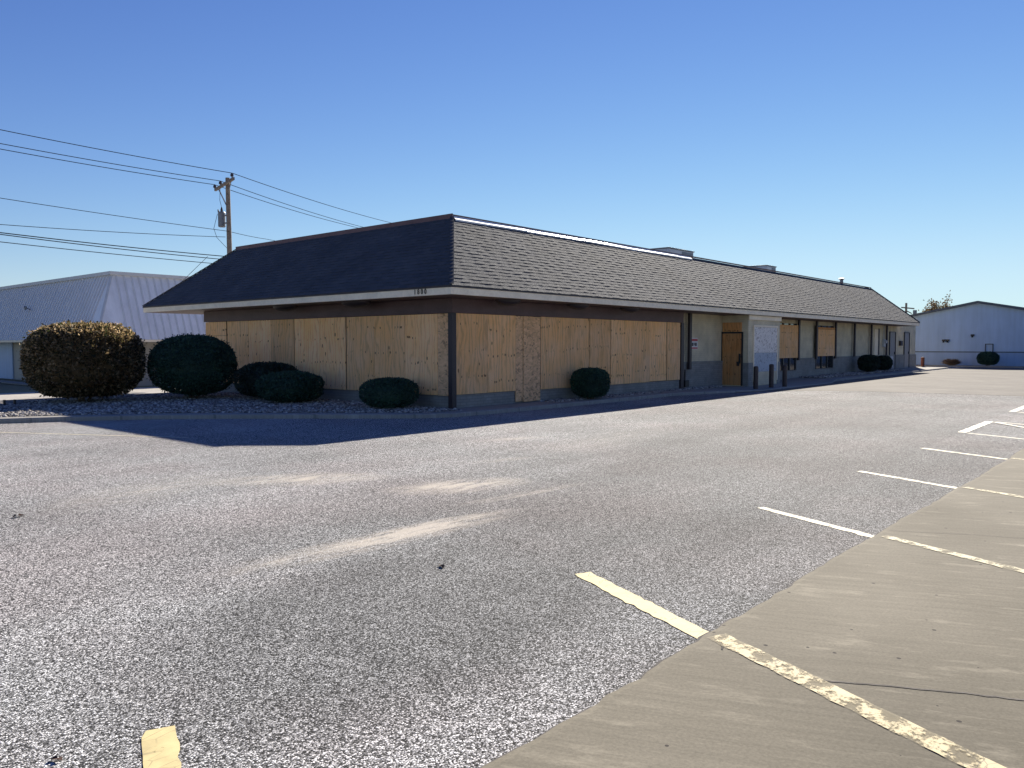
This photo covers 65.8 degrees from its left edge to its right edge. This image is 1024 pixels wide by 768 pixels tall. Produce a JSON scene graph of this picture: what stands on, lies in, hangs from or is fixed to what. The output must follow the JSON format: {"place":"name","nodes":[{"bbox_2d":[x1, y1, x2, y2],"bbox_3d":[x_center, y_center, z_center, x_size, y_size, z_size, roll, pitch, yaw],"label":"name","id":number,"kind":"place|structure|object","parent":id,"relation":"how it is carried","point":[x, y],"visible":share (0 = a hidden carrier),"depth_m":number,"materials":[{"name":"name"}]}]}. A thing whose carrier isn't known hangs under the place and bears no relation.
{"place":"outdoors","nodes":[
{"label":"outdoors","id":0,"kind":"place"},
{"bbox_2d":[51,755,62,760],"bbox_3d":[-1.810,1.486,3.146,0.060,0.011,0.027,1,3,13],"label":"dead leaf","id":1,"kind":"object","parent":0,"point":[56,757],"visible":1,"depth_m":3.15,"materials":[{"name":"brown plant"}]},
{"bbox_2d":[0,378,155,392],"bbox_3d":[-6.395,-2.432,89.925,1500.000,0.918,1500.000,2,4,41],"label":"ground","id":2,"kind":"structure","parent":0,"point":[8,388],"depth_m":45.55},
{"bbox_2d":[0,271,205,385],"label":"white building","id":3,"kind":"structure","parent":2,"relation":"on","point":[116,297],"depth_m":47.96,"materials":[{"name":"white metal"}]},
{"bbox_2d":[0,342,13,378],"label":"garage door","id":4,"kind":"structure","parent":3,"relation":"in","point":[6,348],"depth_m":56.78,"materials":[{"name":"white metal"}]},
{"bbox_2d":[0,367,951,423],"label":"kerb","id":5,"kind":"structure","parent":2,"relation":"on","point":[421,415],"depth_m":18.00,"materials":[{"name":"concrete"}]},
{"bbox_2d":[769,364,773,387],"bbox_3d":[9.598,-0.299,29.307,0.169,0.880,0.169,2,4,41],"label":"bollard","id":6,"kind":"object","parent":5,"relation":"on","point":[771,375],"visible":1,"depth_m":29.24,"materials":[{"name":"metal"}]},
{"bbox_2d":[782,365,786,386],"bbox_3d":[10.294,-0.307,29.895,0.169,0.830,0.169,2,4,41],"label":"bollard","id":7,"kind":"object","parent":5,"relation":"on","point":[784,376],"visible":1,"depth_m":29.83,"materials":[{"name":"metal"}]},
{"bbox_2d":[901,303,916,313],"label":"utility pole","id":8,"kind":"object","parent":2,"relation":"on","point":[914,311],"visible":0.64,"depth_m":94.61,"materials":[{"name":"brown wood"}]},
{"bbox_2d":[918,290,952,311],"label":"tree","id":9,"kind":"object","parent":2,"relation":"on","point":[934,306],"visible":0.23,"depth_m":84.94,"materials":[{"name":"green plant"}]},
{"bbox_2d":[916,365,1023,367],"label":"kerb","id":10,"kind":"structure","parent":2,"relation":"on","point":[973,366],"depth_m":54.06,"materials":[{"name":"concrete"}]},
{"bbox_2d":[941,358,962,364],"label":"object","id":11,"kind":"object","parent":10,"relation":"on","point":[947,361],"visible":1,"depth_m":54.95,"materials":[{"name":"plant"}]},
{"bbox_2d":[0,387,168,399],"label":"street","id":12,"kind":"structure","parent":0,"point":[17,396],"depth_m":38.51,"materials":[{"name":"concrete"}]},
{"bbox_2d":[0,380,146,394],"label":"street kerb","id":13,"kind":"structure","parent":12,"relation":"on","point":[16,383],"depth_m":47.99,"materials":[{"name":"concrete"}]},
{"bbox_2d":[3,432,188,437],"bbox_3d":[-12.572,0.885,15.635,13.939,0.007,0.058,1,3,12],"label":"parking line","id":14,"kind":"object","parent":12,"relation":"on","point":[85,434],"visible":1,"depth_m":14.62,"materials":[{"name":"beige paint"}]},
{"bbox_2d":[213,173,234,253],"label":"utility pole","id":15,"kind":"object","parent":12,"relation":"on","point":[224,219],"visible":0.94,"depth_m":43.56,"materials":[{"name":"brown wood"}]},
{"bbox_2d":[0,241,211,263],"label":"power line","id":16,"kind":"object","parent":15,"relation":"attached to","point":[101,252],"visible":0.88,"depth_m":37.80,"materials":[{"name":"black metal"}]},
{"bbox_2d":[0,234,216,258],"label":"power line","id":17,"kind":"object","parent":15,"relation":"attached to","point":[106,247],"visible":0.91,"depth_m":38.07,"materials":[{"name":"black metal"}]},
{"bbox_2d":[0,224,218,236],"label":"power line","id":18,"kind":"object","parent":15,"relation":"attached to","point":[108,231],"visible":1,"depth_m":38.11,"materials":[{"name":"black metal"}]},
{"bbox_2d":[0,232,222,256],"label":"power line","id":19,"kind":"object","parent":15,"relation":"attached to","point":[106,244],"visible":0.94,"depth_m":38.00,"materials":[{"name":"black metal"}]},
{"bbox_2d":[1,198,274,240],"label":"power line","id":20,"kind":"object","parent":15,"relation":"attached to","point":[129,217],"visible":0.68,"depth_m":38.85,"materials":[{"name":"black metal"}]},
{"bbox_2d":[1,149,356,227],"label":"power line","id":21,"kind":"object","parent":15,"relation":"attached to","point":[159,176],"visible":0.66,"depth_m":41.51,"materials":[{"name":"black metal"}]},
{"bbox_2d":[0,143,360,226],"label":"power line","id":22,"kind":"object","parent":15,"relation":"attached to","point":[164,172],"visible":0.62,"depth_m":40.97,"materials":[{"name":"black metal"}]},
{"bbox_2d":[0,129,390,222],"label":"power line","id":23,"kind":"object","parent":15,"relation":"attached to","point":[177,163],"visible":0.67,"depth_m":39.96,"materials":[{"name":"black metal"}]},
{"bbox_2d":[0,391,459,416],"bbox_3d":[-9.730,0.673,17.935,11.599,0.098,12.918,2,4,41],"label":"gravel","id":24,"kind":"structure","parent":0,"point":[234,402],"depth_m":19.83,"materials":[{"name":"grey gravel"}]},
{"bbox_2d":[16,319,150,401],"bbox_3d":[-11.710,-0.615,21.692,3.108,2.340,3.191,2,4,41],"label":"shrub","id":25,"kind":"object","parent":24,"relation":"on","point":[79,361],"visible":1,"depth_m":20.76,"materials":[{"name":"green plant"}]},
{"bbox_2d":[146,332,238,398],"bbox_3d":[-9.239,-0.502,22.948,2.520,1.990,2.549,2,4,41],"label":"shrub","id":26,"kind":"object","parent":24,"relation":"on","point":[191,365],"visible":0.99,"depth_m":22.22,"materials":[{"name":"green plant"}]},
{"bbox_2d":[231,361,297,398],"bbox_3d":[-7.021,-0.086,22.720,1.799,1.181,1.882,2,4,41],"label":"shrub","id":27,"kind":"object","parent":24,"relation":"on","point":[249,374],"visible":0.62,"depth_m":22.15,"materials":[{"name":"green plant"}]},
{"bbox_2d":[254,370,324,401],"bbox_3d":[-5.999,0.083,21.454,1.706,0.972,1.826,2,4,41],"label":"shrub","id":28,"kind":"object","parent":24,"relation":"on","point":[290,386],"visible":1,"depth_m":20.92,"materials":[{"name":"green plant"}]},
{"bbox_2d":[356,377,420,407],"bbox_3d":[-3.024,0.229,19.549,1.473,0.862,1.496,2,4,41],"label":"shrub","id":29,"kind":"object","parent":24,"relation":"on","point":[388,392],"visible":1,"depth_m":19.11,"materials":[{"name":"green plant"}]},
{"bbox_2d":[0,366,1023,767],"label":"parking lot","id":30,"kind":"structure","parent":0,"point":[254,592],"depth_m":6.28,"materials":[{"name":"grey asphalt"}]},
{"bbox_2d":[142,725,180,767],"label":"parking line","id":31,"kind":"object","parent":30,"relation":"on","point":[156,754],"visible":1,"depth_m":3.24,"materials":[{"name":"yellow paint"}]},
{"bbox_2d":[142,213,919,408],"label":"commercial building","id":32,"kind":"structure","parent":30,"relation":"on","point":[451,311],"depth_m":23.45,"materials":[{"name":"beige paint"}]},
{"bbox_2d":[651,247,693,257],"bbox_3d":[6.884,-5.428,36.399,2.120,1.360,2.370,2,4,41],"label":"rooftop unit","id":33,"kind":"object","parent":32,"relation":"on","point":[678,251],"visible":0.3,"depth_m":35.36,"materials":[{"name":"metal"}]},
{"bbox_2d":[692,338,697,348],"bbox_3d":[6.693,-1.484,29.058,0.017,0.420,0.500,2,4,41],"label":"warning sign","id":34,"kind":"object","parent":32,"relation":"attached to","point":[694,343],"visible":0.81,"depth_m":29.08,"materials":[{"name":"white metal"}]},
{"bbox_2d":[722,333,740,384],"bbox_3d":[8.445,-0.950,30.465,0.774,1.977,0.070,2,4,41],"label":"door","id":35,"kind":"structure","parent":32,"relation":"in","point":[731,343],"depth_m":30.46,"materials":[{"name":"brown wood"}]},
{"bbox_2d":[743,265,775,271],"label":"rooftop unit","id":36,"kind":"object","parent":32,"relation":"on","point":[769,267],"visible":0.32,"depth_m":43.00,"materials":[{"name":"metal"}]},
{"bbox_2d":[779,323,796,370],"bbox_3d":[12.265,-1.645,35.423,0.076,2.120,2.260,2,4,41],"label":"window","id":37,"kind":"structure","parent":32,"relation":"in","point":[790,362],"depth_m":35.69,"materials":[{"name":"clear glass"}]},
{"bbox_2d":[815,326,833,368],"bbox_3d":[15.388,-1.811,39.012,0.076,2.100,2.380,2,4,41],"label":"window","id":38,"kind":"structure","parent":32,"relation":"in","point":[823,362],"depth_m":39.11,"materials":[{"name":"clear glass"}]},
{"bbox_2d":[874,329,879,354],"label":"slot window","id":39,"kind":"structure","parent":32,"relation":"in","point":[877,331],"depth_m":45.37,"materials":[{"name":"white glass"}]},
{"bbox_2d":[889,332,895,368],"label":"service door","id":40,"kind":"structure","parent":32,"relation":"in","point":[892,335],"depth_m":47.75,"materials":[{"name":"grey paint"}]},
{"bbox_2d":[903,332,909,367],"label":"service door","id":41,"kind":"structure","parent":32,"relation":"in","point":[906,349],"depth_m":50.00,"materials":[{"name":"grey paint"}]},
{"bbox_2d":[576,572,708,637],"bbox_3d":[0.800,1.398,5.103,0.163,0.001,1.388,-1,3,-26],"label":"parking line","id":42,"kind":"object","parent":30,"relation":"on","point":[661,613],"visible":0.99,"depth_m":5.01,"materials":[{"name":"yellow paint"}]},
{"bbox_2d":[759,507,872,536],"bbox_3d":[2.825,1.284,7.427,0.127,0.001,1.388,-1,3,-25],"label":"parking line","id":43,"kind":"object","parent":30,"relation":"on","point":[823,523],"visible":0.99,"depth_m":7.36,"materials":[{"name":"beige paint"}]},
{"bbox_2d":[858,471,957,488],"bbox_3d":[4.838,1.171,9.745,0.120,0.001,1.388,-1,3,-26],"label":"parking line","id":44,"kind":"object","parent":30,"relation":"on","point":[909,479],"visible":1,"depth_m":9.72,"materials":[{"name":"beige paint"}]},
{"bbox_2d":[922,448,1005,458],"bbox_3d":[6.864,1.057,12.069,0.122,0.001,1.388,-1,3,-25],"label":"parking line","id":45,"kind":"object","parent":30,"relation":"on","point":[963,453],"visible":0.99,"depth_m":12.05,"materials":[{"name":"beige paint"}]},
{"bbox_2d":[959,421,991,432],"bbox_3d":[9.368,0.858,15.973,0.182,0.008,2.751,2,4,41],"label":"aisle line","id":46,"kind":"object","parent":30,"relation":"on","point":[979,425],"visible":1,"depth_m":15.99,"materials":[{"name":"white paint"}]},
{"bbox_2d":[976,351,999,365],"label":"shrub","id":47,"kind":"object","parent":30,"relation":"on","point":[987,358],"visible":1,"depth_m":53.31,"materials":[{"name":"green plant"}]},
{"bbox_2d":[970,433,1021,438],"bbox_3d":[8.819,0.948,14.299,0.106,0.001,1.257,-1,3,-26],"label":"aisle line","id":48,"kind":"object","parent":30,"relation":"on","point":[993,435],"visible":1,"depth_m":14.45,"materials":[{"name":"white paint"}]},
{"bbox_2d":[1009,406,1023,411],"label":"aisle line","id":49,"kind":"object","parent":30,"relation":"on","point":[1018,409],"visible":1,"depth_m":19.95,"materials":[{"name":"white paint"}]},
{"bbox_2d":[0,0,1023,314],"label":"sky","id":50,"kind":"structure","parent":0,"point":[878,145],"materials":[{"name":"blue"}]},
{"bbox_2d":[441,366,938,411],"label":"sidewalk","id":51,"kind":"structure","parent":0,"point":[796,381],"depth_m":29.51,"materials":[{"name":"concrete"}]},
{"bbox_2d":[536,385,722,401],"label":"gravel","id":52,"kind":"structure","parent":51,"relation":"on","point":[608,395],"depth_m":24.62,"materials":[{"name":"grey gravel"}]},
{"bbox_2d":[570,367,610,398],"bbox_3d":[2.255,0.004,22.758,1.094,1.005,1.100,2,4,41],"label":"shrub","id":53,"kind":"object","parent":52,"relation":"on","point":[590,383],"visible":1,"depth_m":22.43,"materials":[{"name":"green plant"}]},
{"bbox_2d":[753,366,757,388],"bbox_3d":[8.752,-0.226,28.428,0.169,0.830,0.169,2,4,41],"label":"bollard","id":54,"kind":"object","parent":51,"relation":"on","point":[755,378],"visible":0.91,"depth_m":28.36,"materials":[{"name":"metal"}]},
{"bbox_2d":[799,369,904,377],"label":"gravel","id":55,"kind":"structure","parent":51,"relation":"on","point":[840,374],"depth_m":39.33,"materials":[{"name":"grey gravel"}]},
{"bbox_2d":[857,354,880,371],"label":"shrub","id":56,"kind":"object","parent":55,"relation":"on","point":[868,363],"visible":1,"depth_m":41.47,"materials":[{"name":"green plant"}]},
{"bbox_2d":[878,355,892,369],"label":"shrub","id":57,"kind":"object","parent":55,"relation":"on","point":[886,363],"visible":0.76,"depth_m":43.53,"materials":[{"name":"green plant"}]},
{"bbox_2d":[921,357,924,366],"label":"bollard","id":58,"kind":"object","parent":51,"relation":"on","point":[922,361],"visible":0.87,"depth_m":51.77,"materials":[{"name":"metal"}]},
{"bbox_2d":[481,449,1023,767],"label":"concrete slab","id":59,"kind":"structure","parent":0,"point":[878,608],"depth_m":3.94,"materials":[{"name":"beige concrete"}]},
{"bbox_2d":[480,448,1023,767],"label":"pavement seam","id":60,"kind":"object","parent":59,"relation":"on","point":[699,637],"visible":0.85,"depth_m":4.29,"materials":[{"name":"concrete"}]},
{"bbox_2d":[712,635,1005,767],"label":"worn parking line","id":61,"kind":"object","parent":59,"relation":"on","point":[935,746],"visible":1,"depth_m":3.54,"materials":[{"name":"paint"}]},
{"bbox_2d":[814,679,1023,699],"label":"pavement crack","id":62,"kind":"object","parent":59,"relation":"on","point":[921,689],"visible":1,"depth_m":3.74,"materials":[{"name":"concrete"}]},
{"bbox_2d":[882,536,1023,572],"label":"worn parking line","id":63,"kind":"object","parent":59,"relation":"on","point":[954,553],"visible":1,"depth_m":6.15,"materials":[{"name":"beige paint"}]},
{"bbox_2d":[963,487,1023,497],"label":"worn parking line","id":64,"kind":"object","parent":59,"relation":"on","point":[995,492],"visible":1,"depth_m":8.74,"materials":[{"name":"beige paint"}]},
{"bbox_2d":[736,367,1023,395],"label":"concrete lot","id":65,"kind":"structure","parent":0,"point":[987,381],"depth_m":32.49,"materials":[{"name":"grey concrete"}]},
{"bbox_2d":[911,301,1023,365],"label":"metal shed","id":66,"kind":"structure","parent":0,"point":[967,333],"depth_m":55.40,"materials":[{"name":"white metal"}]}
]}

